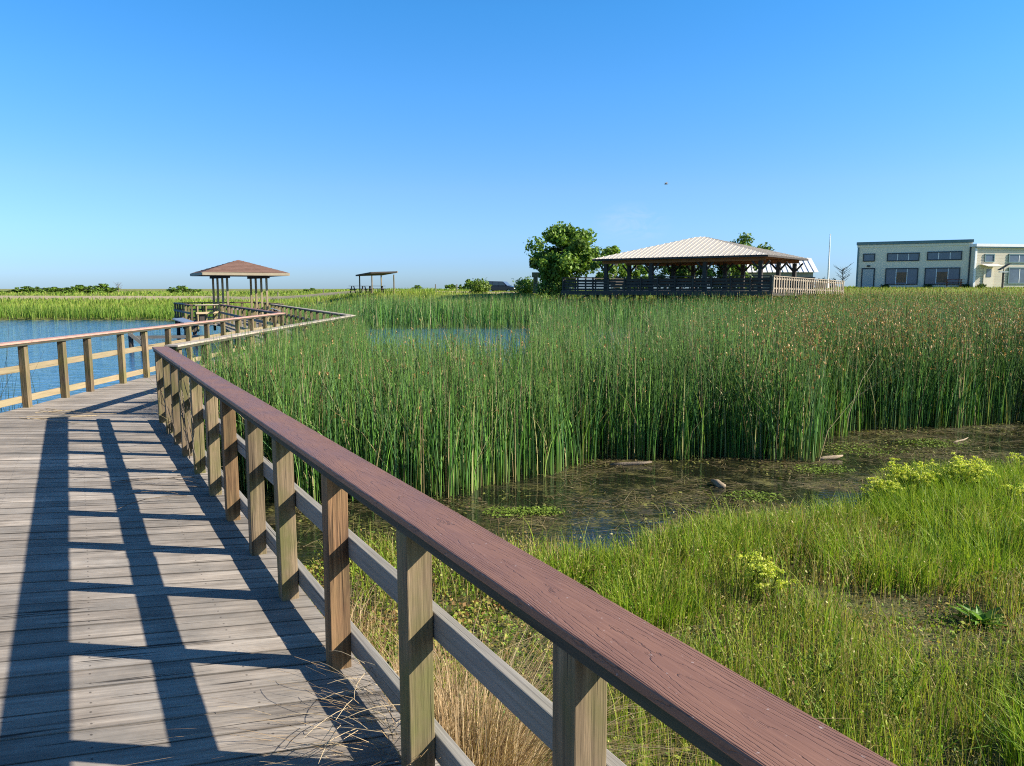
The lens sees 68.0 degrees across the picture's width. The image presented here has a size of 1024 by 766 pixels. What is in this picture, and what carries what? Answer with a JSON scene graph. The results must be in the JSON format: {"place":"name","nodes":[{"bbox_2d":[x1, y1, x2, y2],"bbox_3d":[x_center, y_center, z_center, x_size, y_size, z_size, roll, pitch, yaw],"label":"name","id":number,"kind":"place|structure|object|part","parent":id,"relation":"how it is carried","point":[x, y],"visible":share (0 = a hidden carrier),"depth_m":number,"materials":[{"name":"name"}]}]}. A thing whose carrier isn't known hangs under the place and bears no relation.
{"place":"outdoors","nodes":[
{"label":"outdoors","id":0,"kind":"place"},
{"bbox_2d":[0,290,535,300],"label":"dirt path","id":1,"kind":"structure","parent":0,"point":[186,297],"depth_m":155.98,"materials":[{"name":"beige soil"}]},
{"bbox_2d":[0,320,645,412],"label":"pond water","id":2,"kind":"structure","parent":0,"point":[46,378],"depth_m":33.62,"materials":[{"name":"blue liquid"}]},
{"bbox_2d":[0,331,37,411],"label":"sedge clump","id":3,"kind":"object","parent":2,"relation":"in","point":[12,383],"visible":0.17,"depth_m":10.96,"materials":[{"name":"green plant"}]},
{"bbox_2d":[127,332,203,347],"bbox_3d":[-13.682,-1.281,31.044,3.718,1.680,0.246,-1,7,-11],"label":"low dock","id":4,"kind":"object","parent":2,"relation":"in","point":[131,336],"visible":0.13,"depth_m":30.71,"materials":[{"name":"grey wood"}]},
{"bbox_2d":[0,288,1023,765],"bbox_3d":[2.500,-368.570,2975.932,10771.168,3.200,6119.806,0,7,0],"label":"ground","id":5,"kind":"structure","parent":0,"point":[686,758],"depth_m":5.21,"materials":[{"name":"green plant"}]},
{"bbox_2d":[11,287,29,292],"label":"distant shrub","id":6,"kind":"object","parent":5,"relation":"on","point":[17,290],"visible":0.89,"depth_m":337.39,"materials":[{"name":"green plant"}]},
{"bbox_2d":[22,286,35,292],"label":"distant shrub","id":7,"kind":"object","parent":5,"relation":"on","point":[28,290],"visible":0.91,"depth_m":340.36,"materials":[{"name":"green plant"}]},
{"bbox_2d":[29,286,44,291],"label":"distant shrub","id":8,"kind":"object","parent":5,"relation":"on","point":[37,288],"visible":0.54,"depth_m":346.76,"materials":[{"name":"green plant"}]},
{"bbox_2d":[38,287,52,291],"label":"distant shrub","id":9,"kind":"object","parent":5,"relation":"on","point":[45,290],"visible":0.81,"depth_m":338.23,"materials":[{"name":"green plant"}]},
{"bbox_2d":[50,287,71,293],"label":"distant shrub","id":10,"kind":"object","parent":5,"relation":"on","point":[60,290],"visible":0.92,"depth_m":304.55,"materials":[{"name":"green plant"}]},
{"bbox_2d":[65,286,78,293],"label":"distant shrub","id":11,"kind":"object","parent":5,"relation":"on","point":[73,289],"visible":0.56,"depth_m":325.57,"materials":[{"name":"green plant"}]},
{"bbox_2d":[77,286,94,292],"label":"distant shrub","id":12,"kind":"object","parent":5,"relation":"on","point":[87,289],"visible":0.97,"depth_m":333.39,"materials":[{"name":"green plant"}]},
{"bbox_2d":[93,284,113,292],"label":"distant shrub","id":13,"kind":"object","parent":5,"relation":"on","point":[101,288],"visible":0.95,"depth_m":308.42,"materials":[{"name":"green plant"}]},
{"bbox_2d":[104,287,119,292],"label":"distant shrub","id":14,"kind":"object","parent":5,"relation":"on","point":[115,289],"visible":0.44,"depth_m":326.18,"materials":[{"name":"green plant"}]},
{"bbox_2d":[166,287,181,292],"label":"distant shrub","id":15,"kind":"object","parent":5,"relation":"on","point":[171,290],"visible":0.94,"depth_m":315.23,"materials":[{"name":"green plant"}]},
{"bbox_2d":[173,285,187,292],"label":"distant shrub","id":16,"kind":"object","parent":5,"relation":"on","point":[182,288],"visible":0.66,"depth_m":328.77,"materials":[{"name":"green plant"}]},
{"bbox_2d":[187,289,201,292],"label":"distant shrub","id":17,"kind":"object","parent":5,"relation":"on","point":[194,290],"visible":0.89,"depth_m":330.16,"materials":[{"name":"green plant"}]},
{"bbox_2d":[0,319,439,765],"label":"boardwalk","id":18,"kind":"structure","parent":5,"relation":"on","point":[114,618],"depth_m":3.79,"materials":[{"name":"grey wood"}]},
{"bbox_2d":[19,408,115,423],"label":"fallen reed","id":19,"kind":"object","parent":18,"relation":"on","point":[67,414],"visible":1,"depth_m":9.98,"materials":[{"name":"beige plant"}]},
{"bbox_2d":[0,313,284,407],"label":"railing","id":20,"kind":"object","parent":18,"relation":"attached to","point":[24,367],"visible":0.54,"depth_m":12.24,"materials":[{"name":"brown wood"}]},
{"bbox_2d":[172,318,193,323],"bbox_3d":[-6.980,-1.319,16.110,0.251,0.120,0.500,0,7,0],"label":"information panel","id":21,"kind":"object","parent":20,"relation":"attached to","point":[181,320],"visible":0.86,"depth_m":16.02,"materials":[{"name":"metal"}]},
{"bbox_2d":[113,466,222,508],"bbox_3d":[-2.802,0.838,6.358,0.956,0.034,1.101,-4,8,-30],"label":"dead vine","id":22,"kind":"object","parent":18,"relation":"on","point":[162,485],"visible":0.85,"depth_m":6.41,"materials":[{"name":"brown plant"}]},
{"bbox_2d":[194,312,207,321],"bbox_3d":[-15.305,-3.226,37.364,0.420,0.470,1.800,-4,8,-30],"label":"bench","id":23,"kind":"object","parent":18,"relation":"on","point":[201,317],"visible":0.49,"depth_m":36.67,"materials":[{"name":"wood"}]},
{"bbox_2d":[193,304,223,331],"bbox_3d":[-14.057,-3.042,35.280,0.178,1.230,1.968,3,8,21],"label":"railing","id":24,"kind":"object","parent":18,"relation":"attached to","point":[205,312],"visible":0.56,"depth_m":35.00,"materials":[{"name":"brown wood"}]},
{"bbox_2d":[173,302,283,331],"bbox_3d":[-14.327,-3.398,38.104,4.228,1.238,6.449,-4,8,-30],"label":"railing","id":25,"kind":"object","parent":18,"relation":"on","point":[187,308],"visible":0.48,"depth_m":38.86,"materials":[{"name":"brown wood"}]},
{"bbox_2d":[190,260,289,321],"bbox_3d":[-13.760,-4.660,38.318,4.080,3.090,4.080,-4,8,-30],"label":"shelter","id":26,"kind":"object","parent":18,"relation":"on","point":[248,270],"visible":0.81,"depth_m":37.44,"materials":[{"name":"red wood"}]},
{"bbox_2d":[219,304,282,338],"bbox_3d":[-10.410,-2.328,29.538,0.178,1.230,14.558,-4,8,-27],"label":"railing","id":27,"kind":"object","parent":18,"relation":"attached to","point":[258,320],"visible":0.49,"depth_m":29.50,"materials":[{"name":"brown wood"}]},
{"bbox_2d":[164,315,354,370],"bbox_3d":[-4.402,-0.576,15.447,0.178,1.230,11.320,0,7,0],"label":"railing","id":28,"kind":"object","parent":18,"relation":"attached to","point":[178,347],"visible":0.3,"depth_m":11.74,"materials":[{"name":"brown wood"}]},
{"bbox_2d":[270,304,350,331],"bbox_3d":[-8.020,-2.237,28.804,0.178,1.230,16.910,-3,8,-24],"label":"railing","id":29,"kind":"object","parent":18,"relation":"attached to","point":[300,317],"visible":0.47,"depth_m":28.72,"materials":[{"name":"brown wood"}]},
{"bbox_2d":[280,650,439,765],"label":"dry stalk tangle","id":30,"kind":"object","parent":18,"relation":"on","point":[351,715],"visible":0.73,"depth_m":2.73,"materials":[{"name":"beige plant"}]},
{"bbox_2d":[258,639,646,763],"bbox_3d":[-0.842,1.551,2.944,1.979,0.595,2.076,7,10,44],"label":"dry grass tuft","id":31,"kind":"object","parent":18,"relation":"on","point":[367,693],"visible":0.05,"depth_m":3.11,"materials":[{"name":"plant"}]},
{"bbox_2d":[152,346,896,765],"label":"railing","id":32,"kind":"object","parent":18,"relation":"on","point":[720,714],"visible":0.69,"depth_m":2.34,"materials":[{"name":"brown wood"}]},
{"bbox_2d":[161,368,196,468],"bbox_3d":[-3.302,0.214,7.436,0.061,0.887,2.559,-4,8,-30],"label":"dead vine","id":33,"kind":"object","parent":32,"relation":"attached to","point":[184,424],"visible":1,"depth_m":6.88,"materials":[{"name":"brown plant"}]},
{"bbox_2d":[350,286,367,292],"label":"picnic table","id":34,"kind":"object","parent":5,"relation":"on","point":[362,289],"visible":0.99,"depth_m":80.90,"materials":[{"name":"brown wood"}]},
{"bbox_2d":[356,271,397,293],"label":"picnic shelter","id":35,"kind":"object","parent":5,"relation":"on","point":[371,274],"visible":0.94,"depth_m":80.84,"materials":[{"name":"brown wood"}]},
{"bbox_2d":[316,576,441,655],"bbox_3d":[-1.055,1.601,4.979,1.417,0.373,1.412,6,9,39],"label":"dry grass tuft","id":36,"kind":"object","parent":5,"relation":"on","point":[367,623],"visible":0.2,"depth_m":5.10,"materials":[{"name":"plant"}]},
{"bbox_2d":[0,285,855,320],"bbox_3d":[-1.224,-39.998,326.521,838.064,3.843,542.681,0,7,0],"label":"marsh grass","id":37,"kind":"structure","parent":5,"relation":"on","point":[48,308],"depth_m":92.60,"materials":[{"name":"green plant"}]},
{"bbox_2d":[445,284,455,288],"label":"distant shrub","id":38,"kind":"object","parent":5,"relation":"on","point":[452,286],"visible":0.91,"depth_m":316.17,"materials":[{"name":"green plant"}]},
{"bbox_2d":[109,595,828,765],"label":"dry grass tuft","id":39,"kind":"object","parent":5,"relation":"on","point":[491,744],"visible":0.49,"depth_m":3.02,"materials":[{"name":"plant"}]},
{"bbox_2d":[466,278,491,292],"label":"round bush","id":40,"kind":"object","parent":5,"relation":"on","point":[482,285],"visible":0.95,"depth_m":82.28,"materials":[{"name":"green plant"}]},
{"bbox_2d":[354,602,620,765],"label":"dry grass tuft","id":41,"kind":"object","parent":5,"relation":"on","point":[451,684],"visible":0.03,"depth_m":3.76,"materials":[{"name":"plant"}]},
{"bbox_2d":[487,281,516,291],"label":"parked car","id":42,"kind":"object","parent":5,"relation":"on","point":[501,286],"visible":0.52,"depth_m":111.32,"materials":[{"name":"paint"}]},
{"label":"side window","id":43,"kind":"part","parent":42,"relation":"part of","materials":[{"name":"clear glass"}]},
{"bbox_2d":[513,275,538,293],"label":"round bush","id":44,"kind":"object","parent":5,"relation":"on","point":[524,285],"visible":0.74,"depth_m":79.10,"materials":[{"name":"green plant"}]},
{"bbox_2d":[532,272,538,292],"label":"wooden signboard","id":45,"kind":"object","parent":5,"relation":"on","point":[535,275],"visible":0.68,"depth_m":77.23,"materials":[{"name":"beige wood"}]},
{"bbox_2d":[530,292,556,301],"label":"round bush","id":46,"kind":"object","parent":5,"relation":"on","point":[537,295],"visible":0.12,"depth_m":69.28,"materials":[{"name":"green plant"}]},
{"bbox_2d":[530,279,576,299],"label":"round bush","id":47,"kind":"object","parent":5,"relation":"on","point":[540,289],"visible":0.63,"depth_m":72.97,"materials":[{"name":"green plant"}]},
{"bbox_2d":[524,221,605,294],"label":"broadleaf tree","id":48,"kind":"object","parent":5,"relation":"on","point":[571,251],"visible":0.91,"depth_m":73.55,"materials":[{"name":"green plant"}]},
{"bbox_2d":[589,245,632,295],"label":"broadleaf tree","id":49,"kind":"object","parent":5,"relation":"on","point":[613,271],"visible":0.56,"depth_m":70.81,"materials":[{"name":"green plant"}]},
{"bbox_2d":[618,264,647,295],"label":"broadleaf tree","id":50,"kind":"object","parent":5,"relation":"on","point":[636,273],"visible":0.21,"depth_m":74.25,"materials":[{"name":"green plant"}]},
{"bbox_2d":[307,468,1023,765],"bbox_3d":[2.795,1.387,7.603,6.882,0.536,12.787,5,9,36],"label":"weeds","id":51,"kind":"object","parent":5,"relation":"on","point":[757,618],"visible":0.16,"depth_m":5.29,"materials":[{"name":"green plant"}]},
{"bbox_2d":[322,285,1023,306],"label":"lawn grass","id":52,"kind":"structure","parent":5,"relation":"on","point":[460,292],"depth_m":78.12,"materials":[{"name":"green plant"}]},
{"bbox_2d":[654,265,711,287],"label":"broadleaf tree","id":53,"kind":"object","parent":5,"relation":"on","point":[682,271],"visible":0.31,"depth_m":75.56,"materials":[{"name":"green plant"}]},
{"bbox_2d":[561,236,814,310],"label":"pavilion","id":54,"kind":"structure","parent":5,"relation":"on","point":[704,251],"depth_m":54.83,"materials":[{"name":"beige metal"}]},
{"bbox_2d":[564,278,622,290],"bbox_3d":[6.890,-8.070,62.552,0.200,1.155,9.600,5,9,37],"label":"railing","id":55,"kind":"object","parent":54,"relation":"attached to","point":[599,284],"visible":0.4,"depth_m":62.99,"materials":[{"name":"wood"}]},
{"bbox_2d":[625,281,654,290],"bbox_3d":[9.770,-7.498,58.431,1.900,0.782,1.620,5,9,37],"label":"picnic table","id":56,"kind":"object","parent":54,"relation":"on","point":[636,284],"visible":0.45,"depth_m":58.03,"materials":[{"name":"brown wood"}]},
{"bbox_2d":[561,275,772,290],"bbox_3d":[10.350,-6.993,53.899,16.200,1.155,0.200,5,9,37],"label":"railing","id":57,"kind":"object","parent":54,"relation":"attached to","point":[712,279],"visible":0.98,"depth_m":53.20,"materials":[{"name":"wood"}]},
{"bbox_2d":[670,281,701,290],"bbox_3d":[12.850,-7.182,55.891,1.900,0.782,1.620,4,8,31],"label":"picnic table","id":58,"kind":"object","parent":54,"relation":"on","point":[686,284],"visible":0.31,"depth_m":55.50,"materials":[{"name":"wood"}]},
{"bbox_2d":[625,277,815,290],"bbox_3d":[16.230,-7.961,61.679,16.200,1.155,0.200,5,9,37],"label":"railing","id":59,"kind":"object","parent":54,"relation":"attached to","point":[727,281],"visible":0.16,"depth_m":61.23,"materials":[{"name":"wood"}]},
{"bbox_2d":[701,264,755,296],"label":"broadleaf tree","id":60,"kind":"object","parent":5,"relation":"on","point":[720,273],"visible":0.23,"depth_m":72.91,"materials":[{"name":"green plant"}]},
{"bbox_2d":[716,232,774,277],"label":"broadleaf tree","id":61,"kind":"object","parent":5,"relation":"on","point":[746,238],"visible":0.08,"depth_m":74.62,"materials":[{"name":"green plant"}]},
{"bbox_2d":[729,551,798,604],"bbox_3d":[1.936,1.485,5.851,0.380,0.424,0.490,-1,7,-11],"label":"yellow flower clump","id":62,"kind":"object","parent":5,"relation":"on","point":[758,566],"visible":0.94,"depth_m":5.78,"materials":[{"name":"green plant"}]},
{"bbox_2d":[745,258,817,290],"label":"shed","id":63,"kind":"structure","parent":5,"relation":"on","point":[807,268],"depth_m":77.22,"materials":[{"name":"white metal"}]},
{"bbox_2d":[799,632,843,707],"bbox_3d":[1.718,1.602,4.227,0.269,0.435,0.179,0,7,0],"label":"tall weed","id":64,"kind":"object","parent":5,"relation":"on","point":[830,667],"visible":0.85,"depth_m":4.22,"materials":[{"name":"green plant"}]},
{"bbox_2d":[814,277,835,287],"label":"round bush","id":65,"kind":"object","parent":5,"relation":"on","point":[826,283],"visible":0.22,"depth_m":89.17,"materials":[{"name":"green plant"}]},
{"bbox_2d":[826,234,830,287],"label":"flagpole","id":66,"kind":"object","parent":5,"relation":"on","point":[828,261],"visible":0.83,"depth_m":84.92,"materials":[{"name":"white metal"}]},
{"bbox_2d":[836,262,853,281],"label":"bare tree","id":67,"kind":"object","parent":5,"relation":"on","point":[842,272],"visible":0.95,"depth_m":95.00,"materials":[{"name":"grey plant"}]},
{"bbox_2d":[861,476,905,505],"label":"yellow flower clump","id":68,"kind":"object","parent":5,"relation":"on","point":[878,483],"visible":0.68,"depth_m":8.44,"materials":[{"name":"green plant"}]},
{"bbox_2d":[859,643,923,733],"bbox_3d":[1.953,1.625,3.941,0.224,0.430,0.272,-4,8,-27],"label":"tall weed","id":69,"kind":"object","parent":5,"relation":"on","point":[879,688],"visible":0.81,"depth_m":3.93,"materials":[{"name":"green plant"}]},
{"bbox_2d":[885,654,928,712],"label":"tall weed","id":70,"kind":"object","parent":5,"relation":"on","point":[916,673],"visible":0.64,"depth_m":4.17,"materials":[{"name":"green plant"}]},
{"bbox_2d":[880,458,940,495],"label":"yellow flower clump","id":71,"kind":"object","parent":5,"relation":"on","point":[916,474],"visible":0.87,"depth_m":8.70,"materials":[{"name":"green plant"}]},
{"bbox_2d":[856,239,973,287],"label":"office building","id":72,"kind":"structure","parent":5,"relation":"on","point":[933,263],"depth_m":84.55,"materials":[{"name":"cream siding"},{"name":"glass"},{"name":"grey metal"}]},
{"bbox_2d":[863,253,874,261],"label":"window","id":73,"kind":"structure","parent":72,"relation":"in","point":[866,257],"depth_m":86.59,"materials":[{"name":"blue glass"}]},
{"bbox_2d":[885,268,918,284],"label":"window","id":74,"kind":"structure","parent":72,"relation":"in","point":[893,276],"depth_m":85.23,"materials":[{"name":"blue glass"}]},
{"bbox_2d":[887,252,919,260],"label":"window","id":75,"kind":"structure","parent":72,"relation":"in","point":[890,256],"depth_m":84.93,"materials":[{"name":"blue glass"}]},
{"bbox_2d":[924,267,960,284],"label":"window","id":76,"kind":"structure","parent":72,"relation":"in","point":[933,276],"depth_m":83.39,"materials":[{"name":"blue glass"}]},
{"bbox_2d":[927,251,961,259],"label":"window","id":77,"kind":"structure","parent":72,"relation":"in","point":[941,255],"depth_m":83.03,"materials":[{"name":"blue glass"}]},
{"bbox_2d":[944,279,961,285],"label":"picnic table","id":78,"kind":"object","parent":5,"relation":"on","point":[953,279],"visible":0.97,"depth_m":81.78,"materials":[{"name":"brown wood"}]},
{"bbox_2d":[934,452,1000,498],"bbox_3d":[5.261,1.099,8.763,0.645,0.555,0.612,6,9,38],"label":"yellow flower clump","id":79,"kind":"object","parent":5,"relation":"on","point":[961,462],"visible":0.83,"depth_m":8.70,"materials":[{"name":"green plant"}]},
{"bbox_2d":[946,602,1007,631],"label":"dock plant","id":80,"kind":"object","parent":5,"relation":"on","point":[977,613],"visible":0.93,"depth_m":5.33,"materials":[{"name":"green plant"}]},
{"bbox_2d":[977,283,986,287],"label":"shrub","id":81,"kind":"object","parent":5,"relation":"on","point":[981,285],"visible":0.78,"depth_m":80.90,"materials":[{"name":"green plant"}]},
{"bbox_2d":[969,244,1023,287],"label":"siding building","id":82,"kind":"structure","parent":5,"relation":"on","point":[987,261],"depth_m":81.88,"materials":[{"name":"white metal"}]},
{"bbox_2d":[982,267,993,286],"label":"door","id":83,"kind":"structure","parent":82,"relation":"in","point":[988,272],"depth_m":81.80,"materials":[{"name":"beige"}]},
{"bbox_2d":[984,254,994,261],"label":"window","id":84,"kind":"structure","parent":82,"relation":"in","point":[988,257],"depth_m":81.60,"materials":[{"name":"blue glass"}]},
{"bbox_2d":[1007,267,1023,283],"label":"window","id":85,"kind":"structure","parent":82,"relation":"in","point":[1015,274],"depth_m":82.43,"materials":[{"name":"blue glass"}]},
{"bbox_2d":[1008,254,1023,262],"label":"window","id":86,"kind":"structure","parent":82,"relation":"in","point":[1012,258],"depth_m":82.18,"materials":[{"name":"blue glass"}]},
{"bbox_2d":[998,483,1023,508],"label":"yellow flower clump","id":87,"kind":"object","parent":5,"relation":"on","point":[1016,490],"visible":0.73,"depth_m":7.90,"materials":[{"name":"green plant"}]},
{"bbox_2d":[1006,452,1023,468],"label":"yellow flower clump","id":88,"kind":"object","parent":5,"relation":"on","point":[1017,458],"visible":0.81,"depth_m":10.02,"materials":[{"name":"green plant"}]},
{"bbox_2d":[0,0,1023,288],"label":"sky","id":89,"kind":"structure","parent":0,"point":[145,144],"materials":[{"name":"blue"}]},
{"bbox_2d":[222,417,1023,569],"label":"marsh water","id":90,"kind":"structure","parent":0,"point":[760,480],"depth_m":9.61,"materials":[{"name":"black liquid"}]},
{"bbox_2d":[134,287,1023,502],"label":"reeds","id":91,"kind":"object","parent":90,"relation":"in","point":[746,375],"visible":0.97,"depth_m":12.05,"materials":[{"name":"green plant"}]},
{"bbox_2d":[610,461,651,465],"bbox_3d":[1.700,1.154,10.829,0.603,0.072,0.082,0,7,0],"label":"driftwood","id":92,"kind":"object","parent":90,"relation":"on","point":[632,463],"visible":0.98,"depth_m":10.81,"materials":[{"name":"beige wood"}]},
{"bbox_2d":[272,418,1023,549],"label":"floating water plants","id":93,"kind":"object","parent":90,"relation":"on","point":[543,510],"visible":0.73,"depth_m":9.72,"materials":[{"name":"leaf"}]},
{"bbox_2d":[711,479,725,487],"bbox_3d":[2.628,1.290,9.680,0.107,0.109,0.233,-3,8,-21],"label":"driftwood","id":94,"kind":"object","parent":90,"relation":"in","point":[718,483],"visible":0.98,"depth_m":9.62,"materials":[{"name":"beige wood"}]},
{"bbox_2d":[817,455,842,459],"bbox_3d":[4.699,1.106,11.205,0.425,0.081,0.085,-1,7,-8],"label":"driftwood","id":95,"kind":"object","parent":90,"relation":"on","point":[831,457],"visible":0.98,"depth_m":11.18,"materials":[{"name":"beige wood"}]},
{"bbox_2d":[998,263,1010,287],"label":"post lamp","id":96,"kind":"object","parent":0,"point":[1003,272],"visible":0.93,"depth_m":79.16,"materials":[{"name":"grey metal"}]},
{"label":"ramp","id":97,"kind":"structure","parent":0,"visible":0},
{"bbox_2d":[771,275,843,308],"bbox_3d":[21.875,-6.189,55.457,0.230,3.091,16.251,6,9,38],"label":"picket fence","id":98,"kind":"object","parent":97,"relation":"on","point":[806,289],"visible":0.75,"depth_m":53.99,"materials":[{"name":"white wood"}]}
]}

